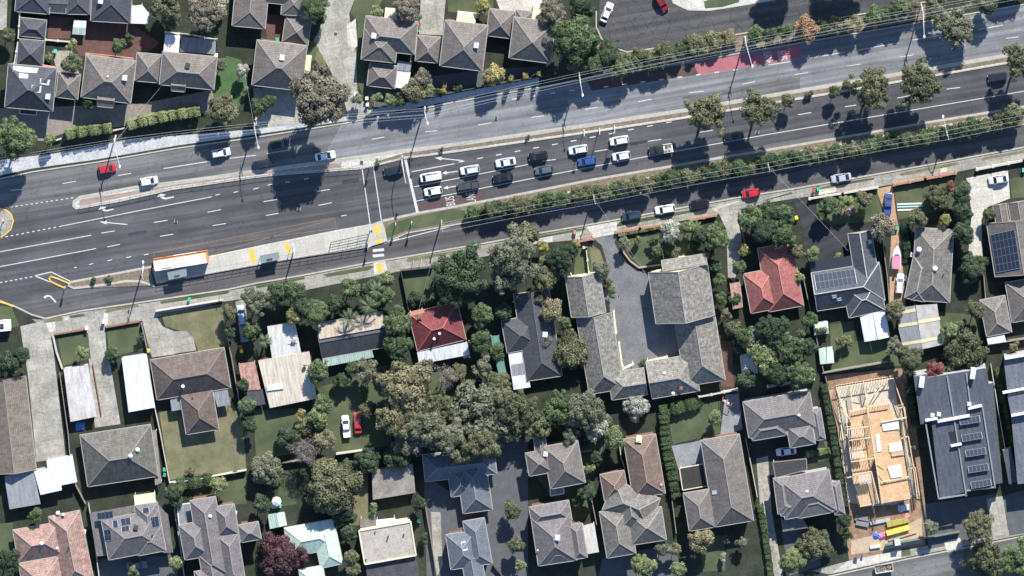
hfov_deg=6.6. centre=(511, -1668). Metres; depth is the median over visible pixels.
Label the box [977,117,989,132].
shrub
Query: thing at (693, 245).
tree
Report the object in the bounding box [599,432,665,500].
chestnut house
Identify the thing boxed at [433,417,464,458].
tree
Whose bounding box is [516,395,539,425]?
tree
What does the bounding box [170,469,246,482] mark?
fence
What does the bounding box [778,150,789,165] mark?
shrub
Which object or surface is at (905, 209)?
plank
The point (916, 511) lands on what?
building site ground
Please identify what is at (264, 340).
palm tree
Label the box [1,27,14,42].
tree
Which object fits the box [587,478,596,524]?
fence
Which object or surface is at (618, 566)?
driveway
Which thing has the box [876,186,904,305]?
driveway
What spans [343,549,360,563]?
tree
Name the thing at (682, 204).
road patch
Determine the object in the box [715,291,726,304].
tree
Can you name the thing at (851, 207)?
sandy patch
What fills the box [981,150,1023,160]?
grass verge
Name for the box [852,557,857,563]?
drain grate
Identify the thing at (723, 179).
power line
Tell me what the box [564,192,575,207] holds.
shrub
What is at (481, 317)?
tree
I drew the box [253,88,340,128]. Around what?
front paving
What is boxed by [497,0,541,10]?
driveway
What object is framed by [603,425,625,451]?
tree
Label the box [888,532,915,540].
timber beam
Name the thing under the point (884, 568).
skip bin
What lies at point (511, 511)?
tree
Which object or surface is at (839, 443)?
fence
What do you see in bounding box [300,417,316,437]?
tree
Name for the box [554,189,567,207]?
shrub
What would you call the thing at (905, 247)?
hedge
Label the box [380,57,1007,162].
median mulch
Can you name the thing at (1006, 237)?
solar roofed house
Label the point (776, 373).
tree
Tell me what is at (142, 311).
footpath
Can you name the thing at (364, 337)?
ribbed house
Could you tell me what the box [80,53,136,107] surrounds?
villa house
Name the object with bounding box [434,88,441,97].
shrub
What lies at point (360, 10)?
lawn
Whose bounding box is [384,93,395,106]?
tree
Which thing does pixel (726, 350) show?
paving
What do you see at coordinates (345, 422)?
utility truck
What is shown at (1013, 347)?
shrub
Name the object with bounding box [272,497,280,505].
umbrella
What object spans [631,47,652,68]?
tree
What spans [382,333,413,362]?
tree
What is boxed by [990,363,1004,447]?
fence
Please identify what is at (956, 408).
modern townhouses
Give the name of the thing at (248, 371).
carport
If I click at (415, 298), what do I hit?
tree
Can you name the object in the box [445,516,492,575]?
grey townhouse
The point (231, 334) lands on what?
shrub
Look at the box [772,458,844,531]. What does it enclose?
mauve townhouse
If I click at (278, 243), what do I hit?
platform kerb
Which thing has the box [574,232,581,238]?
footpath bay
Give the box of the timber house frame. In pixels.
[836,376,919,506]
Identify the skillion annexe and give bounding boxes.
[4,454,76,508]
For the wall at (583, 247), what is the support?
on the ground at (748, 558)
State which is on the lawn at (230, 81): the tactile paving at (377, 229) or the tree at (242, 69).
the tree at (242, 69)
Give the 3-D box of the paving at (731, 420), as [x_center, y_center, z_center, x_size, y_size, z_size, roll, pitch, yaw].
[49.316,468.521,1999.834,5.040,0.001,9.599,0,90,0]
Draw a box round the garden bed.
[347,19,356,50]
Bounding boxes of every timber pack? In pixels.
[870,518,889,524]
[886,517,908,526]
[886,525,908,535]
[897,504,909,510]
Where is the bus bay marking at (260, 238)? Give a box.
[153,218,336,254]
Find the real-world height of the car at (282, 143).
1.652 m
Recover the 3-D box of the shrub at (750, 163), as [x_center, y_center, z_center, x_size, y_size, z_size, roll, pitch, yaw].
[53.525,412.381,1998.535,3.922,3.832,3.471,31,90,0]
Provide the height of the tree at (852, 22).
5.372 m
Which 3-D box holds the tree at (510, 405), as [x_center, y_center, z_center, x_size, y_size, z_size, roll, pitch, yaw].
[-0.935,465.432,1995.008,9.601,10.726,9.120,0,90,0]
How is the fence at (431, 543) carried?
on the ground
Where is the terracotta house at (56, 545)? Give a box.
[12,510,93,575]
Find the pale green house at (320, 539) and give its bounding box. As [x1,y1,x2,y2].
[284,519,343,575]
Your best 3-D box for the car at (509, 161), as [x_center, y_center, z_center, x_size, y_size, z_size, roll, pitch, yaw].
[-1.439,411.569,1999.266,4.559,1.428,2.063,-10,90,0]
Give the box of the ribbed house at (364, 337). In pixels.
[316,311,386,365]
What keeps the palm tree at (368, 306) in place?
on the ground at (748, 558)
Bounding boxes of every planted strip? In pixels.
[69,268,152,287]
[382,108,1023,240]
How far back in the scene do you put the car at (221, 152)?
1998.71 m
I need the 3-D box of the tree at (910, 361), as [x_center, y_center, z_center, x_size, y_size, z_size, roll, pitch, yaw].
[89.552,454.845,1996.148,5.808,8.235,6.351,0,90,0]
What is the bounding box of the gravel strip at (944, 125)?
[833,116,992,145]
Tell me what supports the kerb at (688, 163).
on the road at (246, 209)
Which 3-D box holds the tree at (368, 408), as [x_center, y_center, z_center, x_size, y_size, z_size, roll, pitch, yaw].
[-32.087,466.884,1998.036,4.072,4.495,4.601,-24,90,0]
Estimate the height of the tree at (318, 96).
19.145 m
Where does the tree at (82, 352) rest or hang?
on the lawn at (68, 346)
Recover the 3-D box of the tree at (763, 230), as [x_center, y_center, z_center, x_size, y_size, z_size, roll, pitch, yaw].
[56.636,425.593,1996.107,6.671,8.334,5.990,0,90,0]
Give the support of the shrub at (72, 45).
on the verge at (236, 42)
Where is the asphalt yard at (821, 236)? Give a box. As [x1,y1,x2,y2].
[793,196,873,266]
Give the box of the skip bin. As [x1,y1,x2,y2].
[874,563,893,573]
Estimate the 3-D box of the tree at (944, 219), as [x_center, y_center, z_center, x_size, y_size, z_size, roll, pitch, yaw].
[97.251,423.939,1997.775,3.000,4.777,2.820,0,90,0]
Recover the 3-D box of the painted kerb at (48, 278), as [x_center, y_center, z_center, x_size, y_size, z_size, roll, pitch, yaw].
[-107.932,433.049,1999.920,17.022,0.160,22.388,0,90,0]
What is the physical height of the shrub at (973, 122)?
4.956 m
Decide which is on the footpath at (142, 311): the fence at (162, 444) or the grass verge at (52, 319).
the grass verge at (52, 319)
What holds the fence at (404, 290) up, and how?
on the ground
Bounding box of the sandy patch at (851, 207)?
[840,205,854,216]
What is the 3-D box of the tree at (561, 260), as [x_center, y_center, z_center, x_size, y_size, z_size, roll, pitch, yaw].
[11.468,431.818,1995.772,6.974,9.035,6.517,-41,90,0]
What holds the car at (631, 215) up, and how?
on the service road at (69, 300)
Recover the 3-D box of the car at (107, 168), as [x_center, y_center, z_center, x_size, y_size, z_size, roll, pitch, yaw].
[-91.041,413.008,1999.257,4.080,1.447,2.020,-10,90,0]
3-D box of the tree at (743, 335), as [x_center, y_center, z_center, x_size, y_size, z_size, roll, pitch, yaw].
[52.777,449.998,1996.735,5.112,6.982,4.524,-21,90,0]
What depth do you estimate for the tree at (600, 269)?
1995.29 m
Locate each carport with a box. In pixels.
[239,361,264,405]
[491,335,509,386]
[898,303,942,349]
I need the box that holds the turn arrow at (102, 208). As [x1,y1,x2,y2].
[99,206,113,210]
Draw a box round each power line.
[0,1,1005,167]
[3,0,959,157]
[3,0,997,164]
[4,1,987,163]
[11,0,972,158]
[442,120,1020,227]
[444,115,1023,222]
[445,124,1023,231]
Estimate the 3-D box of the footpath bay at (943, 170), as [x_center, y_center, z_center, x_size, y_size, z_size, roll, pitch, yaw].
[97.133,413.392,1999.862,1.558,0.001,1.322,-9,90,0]
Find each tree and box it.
[0,115,37,161]
[0,350,18,374]
[0,548,20,572]
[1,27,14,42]
[8,361,23,376]
[13,347,29,364]
[27,507,41,523]
[43,133,55,146]
[61,53,82,72]
[76,346,88,358]
[80,98,94,109]
[104,345,120,363]
[111,38,126,54]
[148,0,181,21]
[164,19,178,29]
[164,482,183,500]
[168,497,182,508]
[168,555,184,569]
[187,0,226,32]
[204,92,239,127]
[209,477,227,493]
[212,0,228,13]
[216,58,226,70]
[221,304,236,319]
[235,378,248,390]
[236,64,249,77]
[238,397,256,413]
[240,286,271,316]
[241,419,256,432]
[242,321,260,340]
[249,98,268,118]
[251,450,283,486]
[252,493,270,513]
[257,333,271,348]
[259,531,308,575]
[264,94,276,106]
[266,283,286,306]
[277,427,302,450]
[281,279,305,303]
[286,306,302,324]
[287,63,352,128]
[288,438,319,466]
[291,298,314,318]
[300,0,329,19]
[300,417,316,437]
[304,456,363,515]
[305,299,329,325]
[306,359,328,384]
[307,408,327,429]
[311,13,326,24]
[312,429,335,449]
[313,394,332,413]
[313,458,324,468]
[327,294,345,314]
[332,372,351,389]
[332,503,357,528]
[339,308,359,328]
[340,458,357,473]
[340,525,357,540]
[341,278,360,299]
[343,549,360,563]
[345,361,356,374]
[345,562,361,575]
[353,447,381,473]
[355,357,377,385]
[357,294,379,316]
[358,399,377,420]
[360,279,377,300]
[367,281,384,298]
[370,5,383,16]
[374,361,430,411]
[375,402,418,440]
[376,270,394,286]
[376,287,395,304]
[376,365,389,376]
[382,305,411,335]
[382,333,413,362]
[383,445,410,469]
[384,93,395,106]
[390,432,421,455]
[392,0,419,21]
[394,92,408,106]
[401,78,426,104]
[403,436,423,456]
[405,404,445,449]
[407,290,426,307]
[412,495,425,511]
[413,67,431,87]
[415,358,433,384]
[422,83,434,95]
[425,391,450,420]
[431,240,488,294]
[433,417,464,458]
[434,365,458,388]
[436,284,452,300]
[437,286,471,309]
[440,379,522,447]
[445,431,479,465]
[450,362,466,382]
[460,423,501,459]
[467,328,490,352]
[471,302,493,328]
[471,354,491,379]
[475,0,489,14]
[481,62,505,86]
[485,371,511,394]
[486,222,539,277]
[487,342,503,360]
[488,388,528,428]
[491,266,527,294]
[493,303,511,319]
[504,499,521,519]
[507,536,525,553]
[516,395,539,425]
[518,221,539,243]
[525,409,550,440]
[531,263,559,290]
[534,292,543,304]
[537,241,548,253]
[539,0,566,24]
[539,254,549,267]
[539,336,551,348]
[540,297,561,322]
[543,389,573,425]
[545,244,576,273]
[550,14,600,65]
[552,328,588,369]
[558,317,571,328]
[563,423,580,446]
[566,388,605,432]
[567,56,588,74]
[568,0,595,20]
[571,495,583,508]
[577,485,596,500]
[581,46,607,74]
[584,420,608,441]
[590,450,603,466]
[592,260,609,277]
[594,37,620,66]
[602,414,612,427]
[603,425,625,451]
[606,51,634,79]
[622,396,650,421]
[630,553,657,575]
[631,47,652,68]
[643,53,658,71]
[651,243,662,257]
[653,40,676,67]
[653,541,670,555]
[659,219,680,242]
[664,243,680,258]
[669,542,681,555]
[669,562,686,575]
[671,40,687,61]
[679,33,704,57]
[680,219,695,233]
[684,94,726,137]
[687,240,700,252]
[687,529,713,554]
[693,226,706,244]
[697,41,710,54]
[701,30,722,55]
[704,221,729,250]
[707,409,722,425]
[709,260,721,272]
[712,273,726,285]
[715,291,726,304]
[721,28,737,48]
[725,321,740,336]
[728,292,742,304]
[732,260,746,271]
[732,339,746,353]
[735,326,756,345]
[735,369,756,387]
[737,204,762,229]
[739,87,781,126]
[742,329,768,348]
[746,344,777,375]
[747,24,763,45]
[752,218,775,242]
[755,314,790,345]
[759,200,778,220]
[762,28,777,43]
[764,359,789,386]
[769,329,805,362]
[771,220,796,249]
[775,204,794,223]
[777,23,793,39]
[777,546,806,572]
[781,93,794,107]
[786,356,815,390]
[788,244,803,258]
[793,14,819,41]
[795,524,833,562]
[801,312,817,326]
[802,338,818,355]
[804,246,819,261]
[814,210,827,221]
[817,18,830,35]
[818,196,839,214]
[829,15,843,34]
[829,85,840,98]
[835,514,851,527]
[839,195,854,209]
[842,14,862,32]
[842,66,889,110]
[855,190,872,207]
[862,4,886,29]
[870,212,895,236]
[881,6,894,22]
[885,299,905,319]
[885,335,901,355]
[889,0,910,21]
[898,55,943,109]
[899,345,923,373]
[907,207,927,227]
[909,0,920,14]
[923,185,948,210]
[923,519,938,534]
[925,0,947,21]
[926,362,944,375]
[933,0,973,51]
[939,214,950,225]
[940,322,957,338]
[941,320,989,371]
[951,181,971,202]
[952,202,973,219]
[952,220,973,244]
[958,251,989,283]
[959,534,1005,575]
[961,509,994,540]
[966,300,984,319]
[975,0,997,14]
[982,207,995,220]
[996,536,1023,575]
[1000,103,1023,127]
[1001,42,1023,81]
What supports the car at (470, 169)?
on the road at (246, 209)
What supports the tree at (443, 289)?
on the ground at (748, 558)
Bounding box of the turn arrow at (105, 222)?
[101,221,126,224]
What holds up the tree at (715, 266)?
on the ground at (748, 558)
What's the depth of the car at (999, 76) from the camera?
1998.67 m
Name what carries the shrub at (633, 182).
on the planted strip at (743, 158)
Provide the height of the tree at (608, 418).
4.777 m
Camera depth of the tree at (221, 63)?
1995.92 m
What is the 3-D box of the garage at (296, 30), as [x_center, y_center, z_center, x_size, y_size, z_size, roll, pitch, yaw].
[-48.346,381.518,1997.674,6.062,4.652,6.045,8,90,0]
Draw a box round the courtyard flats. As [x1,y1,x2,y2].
[565,253,725,399]
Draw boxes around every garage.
[16,38,44,65]
[19,17,46,38]
[55,71,80,99]
[63,364,96,421]
[122,353,154,411]
[134,52,161,82]
[282,15,311,45]
[366,61,411,88]
[372,462,414,499]
[415,34,440,63]
[487,8,514,38]
[979,295,1011,343]
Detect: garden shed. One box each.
[72,19,85,34]
[268,512,286,528]
[740,354,757,374]
[814,320,828,334]
[819,346,833,363]
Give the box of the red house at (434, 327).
[408,304,469,362]
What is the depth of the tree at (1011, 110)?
1995.27 m
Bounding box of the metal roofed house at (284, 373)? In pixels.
[258,322,316,407]
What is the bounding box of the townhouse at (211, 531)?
[177,494,261,575]
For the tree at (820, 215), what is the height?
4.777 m
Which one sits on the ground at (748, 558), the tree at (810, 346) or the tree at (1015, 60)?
the tree at (810, 346)
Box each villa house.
[4,62,56,115]
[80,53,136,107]
[159,34,217,91]
[231,0,305,28]
[251,38,311,89]
[361,8,418,62]
[439,11,488,70]
[508,4,554,63]
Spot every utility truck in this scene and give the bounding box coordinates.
[341,415,350,437]
[457,180,478,189]
[648,143,672,154]
[883,192,891,214]
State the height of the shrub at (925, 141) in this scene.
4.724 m
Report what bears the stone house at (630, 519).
on the ground at (748, 558)
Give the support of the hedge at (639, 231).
on the ground
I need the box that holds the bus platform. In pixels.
[152,220,386,281]
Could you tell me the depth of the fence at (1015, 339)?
1998.28 m
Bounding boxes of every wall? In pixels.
[13,12,20,63]
[44,38,69,42]
[52,334,62,368]
[53,329,84,335]
[106,320,139,327]
[164,31,217,40]
[578,237,593,242]
[582,246,589,273]
[615,223,662,233]
[620,245,660,267]
[690,213,716,220]
[698,387,737,398]
[767,378,814,387]
[808,186,878,199]
[892,171,956,186]
[975,158,1023,170]
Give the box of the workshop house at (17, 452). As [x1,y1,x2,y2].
[0,376,36,474]
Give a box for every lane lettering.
[445,196,454,205]
[763,52,773,63]
[777,50,786,59]
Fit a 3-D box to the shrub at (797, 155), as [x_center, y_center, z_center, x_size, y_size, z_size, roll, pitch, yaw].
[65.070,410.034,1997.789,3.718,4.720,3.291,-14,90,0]
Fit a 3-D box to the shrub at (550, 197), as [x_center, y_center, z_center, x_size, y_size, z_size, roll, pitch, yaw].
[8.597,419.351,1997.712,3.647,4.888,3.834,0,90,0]
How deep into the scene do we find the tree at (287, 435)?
1995.97 m
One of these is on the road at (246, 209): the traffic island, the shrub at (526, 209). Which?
the traffic island
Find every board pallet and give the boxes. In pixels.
[854,514,868,521]
[856,520,868,526]
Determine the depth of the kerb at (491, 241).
1999.85 m
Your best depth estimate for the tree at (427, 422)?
1991.17 m
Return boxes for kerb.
[0,4,1023,178]
[0,147,1023,318]
[0,208,69,306]
[68,266,151,288]
[72,53,1019,209]
[75,280,154,288]
[77,63,1006,208]
[156,224,371,283]
[382,106,1023,221]
[387,124,1022,241]
[596,0,936,52]
[830,536,1022,575]
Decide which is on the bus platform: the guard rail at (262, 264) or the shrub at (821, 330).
the guard rail at (262, 264)
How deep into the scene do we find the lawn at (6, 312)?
1999.84 m
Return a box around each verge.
[0,0,1023,177]
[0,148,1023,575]
[43,317,61,322]
[70,314,84,317]
[106,305,139,312]
[160,291,229,303]
[256,277,304,287]
[324,266,373,276]
[385,209,466,237]
[406,249,465,261]
[539,228,585,237]
[592,4,924,75]
[617,207,711,226]
[704,0,738,7]
[764,192,791,200]
[820,178,873,188]
[899,162,958,175]
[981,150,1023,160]
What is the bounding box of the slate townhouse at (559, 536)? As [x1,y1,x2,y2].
[529,498,598,565]
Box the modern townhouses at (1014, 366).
[1002,350,1023,483]
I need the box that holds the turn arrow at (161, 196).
[158,194,173,198]
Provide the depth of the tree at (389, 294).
1994.87 m
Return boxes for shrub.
[44,52,53,61]
[65,38,76,50]
[90,277,95,284]
[104,275,112,282]
[125,32,134,41]
[128,565,138,575]
[136,332,144,343]
[184,467,194,475]
[224,328,234,339]
[243,85,253,93]
[295,408,305,421]
[295,422,302,433]
[350,93,362,103]
[368,502,376,514]
[370,92,382,103]
[413,10,422,21]
[420,532,427,544]
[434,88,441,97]
[439,79,447,94]
[454,84,462,92]
[464,205,480,220]
[476,204,486,220]
[481,201,495,217]
[491,200,507,217]
[502,201,512,219]
[505,195,525,215]
[508,75,514,86]
[515,559,526,570]
[518,197,531,214]
[520,70,530,80]
[527,196,538,214]
[532,192,548,210]
[542,191,557,207]
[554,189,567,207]
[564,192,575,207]
[569,186,582,202]
[572,239,580,248]
[576,184,591,200]
[583,464,595,473]
[587,183,597,199]
[592,183,611,201]
[602,278,613,288]
[608,180,618,199]
[608,285,616,298]
[612,180,626,199]
[619,236,630,250]
[620,180,636,196]
[628,174,643,193]
[632,235,640,245]
[637,359,645,367]
[639,175,654,193]
[647,237,658,247]
[648,175,657,189]
[653,172,671,192]
[662,169,680,186]
[674,167,685,185]
[681,168,696,184]
[694,167,702,184]
[696,164,713,182]
[704,162,722,179]
[718,159,732,179]
[720,552,725,561]
[721,308,731,319]
[721,534,729,543]
[726,163,735,177]
[733,158,749,177]
[734,536,747,547]
[738,242,750,256]
[744,159,757,175]
[753,156,761,172]
[756,151,774,172]
[767,152,783,169]
[768,97,775,104]
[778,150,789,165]
[786,150,799,168]
[793,150,808,164]
[794,271,804,281]
[802,145,819,166]
[804,90,813,98]
[814,144,825,164]
[815,326,826,334]
[819,143,830,163]
[828,142,843,160]
[834,335,845,346]
[840,140,851,160]
[842,527,853,539]
[843,80,852,91]
[844,140,861,158]
[845,335,852,345]
[854,208,865,217]
[856,138,868,157]
[861,137,877,154]
[874,133,883,153]
[880,132,893,149]
[889,131,901,150]
[897,130,909,147]
[908,128,921,147]
[911,441,918,449]
[916,129,930,146]
[926,125,938,144]
[934,125,945,143]
[940,124,958,140]
[946,180,954,191]
[949,121,962,141]
[957,121,971,140]
[965,116,981,136]
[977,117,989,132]
[989,118,996,133]
[991,113,1006,131]
[1009,340,1018,351]
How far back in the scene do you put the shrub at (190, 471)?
1998.21 m
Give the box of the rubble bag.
[870,544,879,548]
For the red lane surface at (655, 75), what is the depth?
1999.99 m
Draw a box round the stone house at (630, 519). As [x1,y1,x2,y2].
[599,482,666,558]
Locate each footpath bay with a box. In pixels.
[46,322,54,331]
[104,313,107,325]
[533,236,552,243]
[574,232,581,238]
[712,201,738,212]
[819,188,835,194]
[940,167,946,172]
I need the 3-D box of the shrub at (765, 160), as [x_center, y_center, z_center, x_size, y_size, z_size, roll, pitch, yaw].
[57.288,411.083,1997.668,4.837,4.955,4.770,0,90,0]
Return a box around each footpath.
[0,78,538,174]
[33,149,1023,334]
[812,530,1023,573]
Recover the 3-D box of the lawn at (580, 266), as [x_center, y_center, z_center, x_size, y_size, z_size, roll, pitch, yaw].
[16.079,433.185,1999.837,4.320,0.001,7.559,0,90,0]
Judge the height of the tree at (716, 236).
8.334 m
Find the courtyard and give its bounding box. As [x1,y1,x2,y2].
[594,234,679,369]
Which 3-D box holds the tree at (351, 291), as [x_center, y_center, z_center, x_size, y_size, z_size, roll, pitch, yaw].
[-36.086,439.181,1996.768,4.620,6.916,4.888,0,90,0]
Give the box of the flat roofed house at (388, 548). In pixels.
[358,515,418,575]
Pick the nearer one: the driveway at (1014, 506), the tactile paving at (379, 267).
the driveway at (1014, 506)
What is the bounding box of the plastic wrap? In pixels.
[873,532,879,538]
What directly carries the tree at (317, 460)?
on the ground at (748, 558)
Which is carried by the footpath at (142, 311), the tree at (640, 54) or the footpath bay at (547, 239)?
the footpath bay at (547, 239)
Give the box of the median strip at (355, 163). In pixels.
[75,57,1007,207]
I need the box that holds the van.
[420,171,441,181]
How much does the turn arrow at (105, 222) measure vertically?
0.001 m
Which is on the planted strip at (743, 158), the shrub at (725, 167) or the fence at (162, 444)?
the shrub at (725, 167)
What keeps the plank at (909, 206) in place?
on the lawn at (912, 193)
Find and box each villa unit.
[14,0,90,14]
[90,0,148,23]
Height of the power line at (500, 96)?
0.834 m
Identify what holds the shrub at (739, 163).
on the planted strip at (743, 158)
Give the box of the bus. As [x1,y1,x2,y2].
[152,250,208,271]
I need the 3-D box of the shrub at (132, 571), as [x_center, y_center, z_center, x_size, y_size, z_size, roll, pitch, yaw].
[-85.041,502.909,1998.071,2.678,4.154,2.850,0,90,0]
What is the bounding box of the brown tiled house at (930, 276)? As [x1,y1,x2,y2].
[904,227,953,302]
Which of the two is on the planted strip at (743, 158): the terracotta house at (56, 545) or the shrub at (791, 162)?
the shrub at (791, 162)
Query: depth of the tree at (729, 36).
1998.10 m
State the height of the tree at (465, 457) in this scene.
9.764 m
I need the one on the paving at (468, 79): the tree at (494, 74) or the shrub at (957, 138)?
the tree at (494, 74)
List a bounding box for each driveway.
[0,0,6,29]
[20,321,64,461]
[85,317,119,427]
[96,555,177,575]
[142,315,173,356]
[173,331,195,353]
[235,300,247,341]
[314,0,372,120]
[419,0,445,34]
[424,436,527,575]
[431,512,442,575]
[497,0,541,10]
[587,221,616,237]
[599,544,684,575]
[717,202,740,281]
[746,435,827,477]
[756,456,782,575]
[781,526,820,575]
[833,550,900,572]
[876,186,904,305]
[925,493,997,548]
[944,538,962,551]
[966,170,1009,255]
[987,496,1008,538]
[1003,490,1023,534]
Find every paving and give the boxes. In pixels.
[0,90,212,140]
[48,16,159,59]
[52,51,78,72]
[78,162,340,205]
[85,52,132,58]
[249,249,254,262]
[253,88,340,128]
[266,14,284,40]
[283,243,291,253]
[368,67,538,106]
[374,225,379,234]
[376,263,382,271]
[672,440,703,468]
[720,341,733,386]
[720,394,741,433]
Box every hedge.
[61,373,69,416]
[65,121,112,139]
[126,105,200,129]
[176,472,212,489]
[618,224,664,236]
[658,393,702,416]
[658,414,680,497]
[756,503,774,575]
[804,446,830,457]
[820,382,848,507]
[901,222,910,257]
[904,382,919,428]
[994,367,1014,454]
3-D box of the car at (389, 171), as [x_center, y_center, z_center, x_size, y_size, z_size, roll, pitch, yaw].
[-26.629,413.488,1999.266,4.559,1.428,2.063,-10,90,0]
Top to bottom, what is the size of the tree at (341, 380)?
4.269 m
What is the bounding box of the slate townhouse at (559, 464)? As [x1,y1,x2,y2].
[525,434,585,495]
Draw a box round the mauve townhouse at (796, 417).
[742,389,825,447]
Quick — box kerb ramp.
[373,261,386,274]
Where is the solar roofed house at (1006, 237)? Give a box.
[986,200,1023,322]
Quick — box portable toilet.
[894,537,900,545]
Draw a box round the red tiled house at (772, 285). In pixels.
[730,244,803,313]
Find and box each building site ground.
[824,368,924,560]
[827,389,842,475]
[851,517,922,554]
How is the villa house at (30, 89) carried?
on the ground
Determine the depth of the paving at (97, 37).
1999.84 m
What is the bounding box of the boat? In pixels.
[892,240,900,271]
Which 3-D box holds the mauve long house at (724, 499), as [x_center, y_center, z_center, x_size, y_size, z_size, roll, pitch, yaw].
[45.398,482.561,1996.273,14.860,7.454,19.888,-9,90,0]
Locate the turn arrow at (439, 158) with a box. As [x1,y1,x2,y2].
[436,157,461,160]
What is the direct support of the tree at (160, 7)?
on the verge at (236, 42)
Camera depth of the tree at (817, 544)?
1996.60 m
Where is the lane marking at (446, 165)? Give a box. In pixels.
[0,25,1023,282]
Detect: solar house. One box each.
[90,490,172,559]
[809,230,889,341]
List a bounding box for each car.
[98,163,116,173]
[127,560,146,569]
[139,175,157,185]
[211,147,230,157]
[237,305,245,325]
[253,158,272,168]
[269,139,288,148]
[315,150,335,160]
[353,412,361,432]
[383,165,403,175]
[424,186,441,196]
[460,164,479,174]
[492,172,512,182]
[495,157,515,166]
[528,150,547,160]
[535,164,552,174]
[568,144,587,154]
[578,156,596,166]
[600,2,613,22]
[609,135,628,145]
[612,150,630,160]
[622,210,640,220]
[655,204,674,214]
[656,0,668,11]
[690,198,709,207]
[724,131,743,141]
[742,188,759,198]
[776,447,795,456]
[831,172,850,182]
[895,273,903,293]
[987,71,1006,82]
[988,174,1008,183]
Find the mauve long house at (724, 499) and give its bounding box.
[679,432,753,531]
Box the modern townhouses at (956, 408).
[913,363,1002,498]
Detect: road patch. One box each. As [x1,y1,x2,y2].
[128,230,146,235]
[161,190,192,198]
[341,178,358,184]
[533,99,567,110]
[629,140,646,145]
[674,200,691,207]
[731,132,834,154]
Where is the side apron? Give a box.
[673,0,764,9]
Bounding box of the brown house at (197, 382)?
[150,347,230,434]
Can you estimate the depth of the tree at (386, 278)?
1995.19 m
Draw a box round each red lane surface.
[419,190,485,211]
[587,64,697,90]
[693,45,801,73]
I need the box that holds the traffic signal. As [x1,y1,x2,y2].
[401,155,407,184]
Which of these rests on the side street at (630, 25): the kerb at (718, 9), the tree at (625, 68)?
the kerb at (718, 9)
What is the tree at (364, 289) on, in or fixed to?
on the ground at (748, 558)
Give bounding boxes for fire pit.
[844,208,851,215]
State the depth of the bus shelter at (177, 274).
1997.18 m
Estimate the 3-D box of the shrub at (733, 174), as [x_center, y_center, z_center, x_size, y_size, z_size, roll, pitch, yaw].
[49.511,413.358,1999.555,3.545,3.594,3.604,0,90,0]
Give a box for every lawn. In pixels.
[0,306,18,326]
[0,523,12,556]
[58,333,90,365]
[107,324,143,353]
[159,397,245,479]
[161,304,227,350]
[204,56,247,107]
[215,477,245,504]
[253,408,298,456]
[278,469,296,505]
[308,41,317,60]
[312,376,391,451]
[315,49,325,65]
[338,465,367,524]
[351,0,381,101]
[403,268,433,307]
[428,368,474,425]
[448,0,492,14]
[526,444,594,521]
[574,241,592,274]
[589,243,604,267]
[592,437,602,452]
[626,235,660,268]
[661,232,692,257]
[667,401,719,443]
[701,535,724,571]
[816,191,881,224]
[818,441,831,461]
[830,321,855,372]
[853,336,900,370]
[885,547,910,556]
[894,176,954,219]
[939,312,980,346]
[996,368,1006,403]
[1010,177,1023,197]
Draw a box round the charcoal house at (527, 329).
[501,289,562,389]
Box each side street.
[598,0,924,50]
[836,538,1023,575]
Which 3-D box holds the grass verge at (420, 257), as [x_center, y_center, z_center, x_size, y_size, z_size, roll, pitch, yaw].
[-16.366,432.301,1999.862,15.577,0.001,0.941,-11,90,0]
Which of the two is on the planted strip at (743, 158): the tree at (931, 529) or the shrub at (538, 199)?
the shrub at (538, 199)
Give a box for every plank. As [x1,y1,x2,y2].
[897,203,921,204]
[897,205,922,207]
[897,208,920,210]
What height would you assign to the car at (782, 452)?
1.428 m
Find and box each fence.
[59,373,85,503]
[84,168,354,206]
[88,503,99,575]
[92,364,101,414]
[141,322,147,352]
[154,408,169,482]
[156,299,222,311]
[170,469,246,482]
[174,508,184,575]
[224,321,239,400]
[283,457,314,462]
[336,447,374,454]
[373,75,539,108]
[401,266,432,270]
[401,271,408,309]
[425,507,436,575]
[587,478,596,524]
[662,437,676,532]
[745,437,757,496]
[804,281,823,372]
[822,360,887,373]
[825,375,849,510]
[882,238,889,300]
[885,530,959,545]
[986,337,1023,345]
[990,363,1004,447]
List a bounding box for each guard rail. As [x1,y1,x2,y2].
[157,246,367,283]
[330,234,367,247]
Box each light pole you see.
[113,135,120,167]
[254,119,258,148]
[744,36,752,67]
[921,4,924,37]
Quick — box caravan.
[0,319,11,331]
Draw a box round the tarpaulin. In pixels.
[76,422,84,430]
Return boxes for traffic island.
[0,210,11,234]
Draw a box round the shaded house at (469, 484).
[422,452,496,513]
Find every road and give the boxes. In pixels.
[0,61,1023,313]
[0,125,339,213]
[32,125,1023,317]
[326,5,1023,159]
[683,77,799,107]
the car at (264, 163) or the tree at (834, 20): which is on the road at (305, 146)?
the car at (264, 163)
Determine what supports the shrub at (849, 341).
on the lawn at (844, 356)
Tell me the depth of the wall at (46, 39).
1998.95 m
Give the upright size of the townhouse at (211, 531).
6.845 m
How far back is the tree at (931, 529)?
1995.65 m
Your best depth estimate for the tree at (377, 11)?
1996.07 m
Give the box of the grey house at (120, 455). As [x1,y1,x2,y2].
[79,424,161,486]
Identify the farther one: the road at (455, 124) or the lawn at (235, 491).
the road at (455, 124)
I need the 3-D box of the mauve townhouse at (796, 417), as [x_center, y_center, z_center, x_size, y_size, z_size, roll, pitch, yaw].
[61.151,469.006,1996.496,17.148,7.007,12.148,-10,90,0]
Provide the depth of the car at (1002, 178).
1998.84 m
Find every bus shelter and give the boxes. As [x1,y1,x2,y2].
[167,267,186,279]
[260,251,279,262]
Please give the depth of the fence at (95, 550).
1998.26 m
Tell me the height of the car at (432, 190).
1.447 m
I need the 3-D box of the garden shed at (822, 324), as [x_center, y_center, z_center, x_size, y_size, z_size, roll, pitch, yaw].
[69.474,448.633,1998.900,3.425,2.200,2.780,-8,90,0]

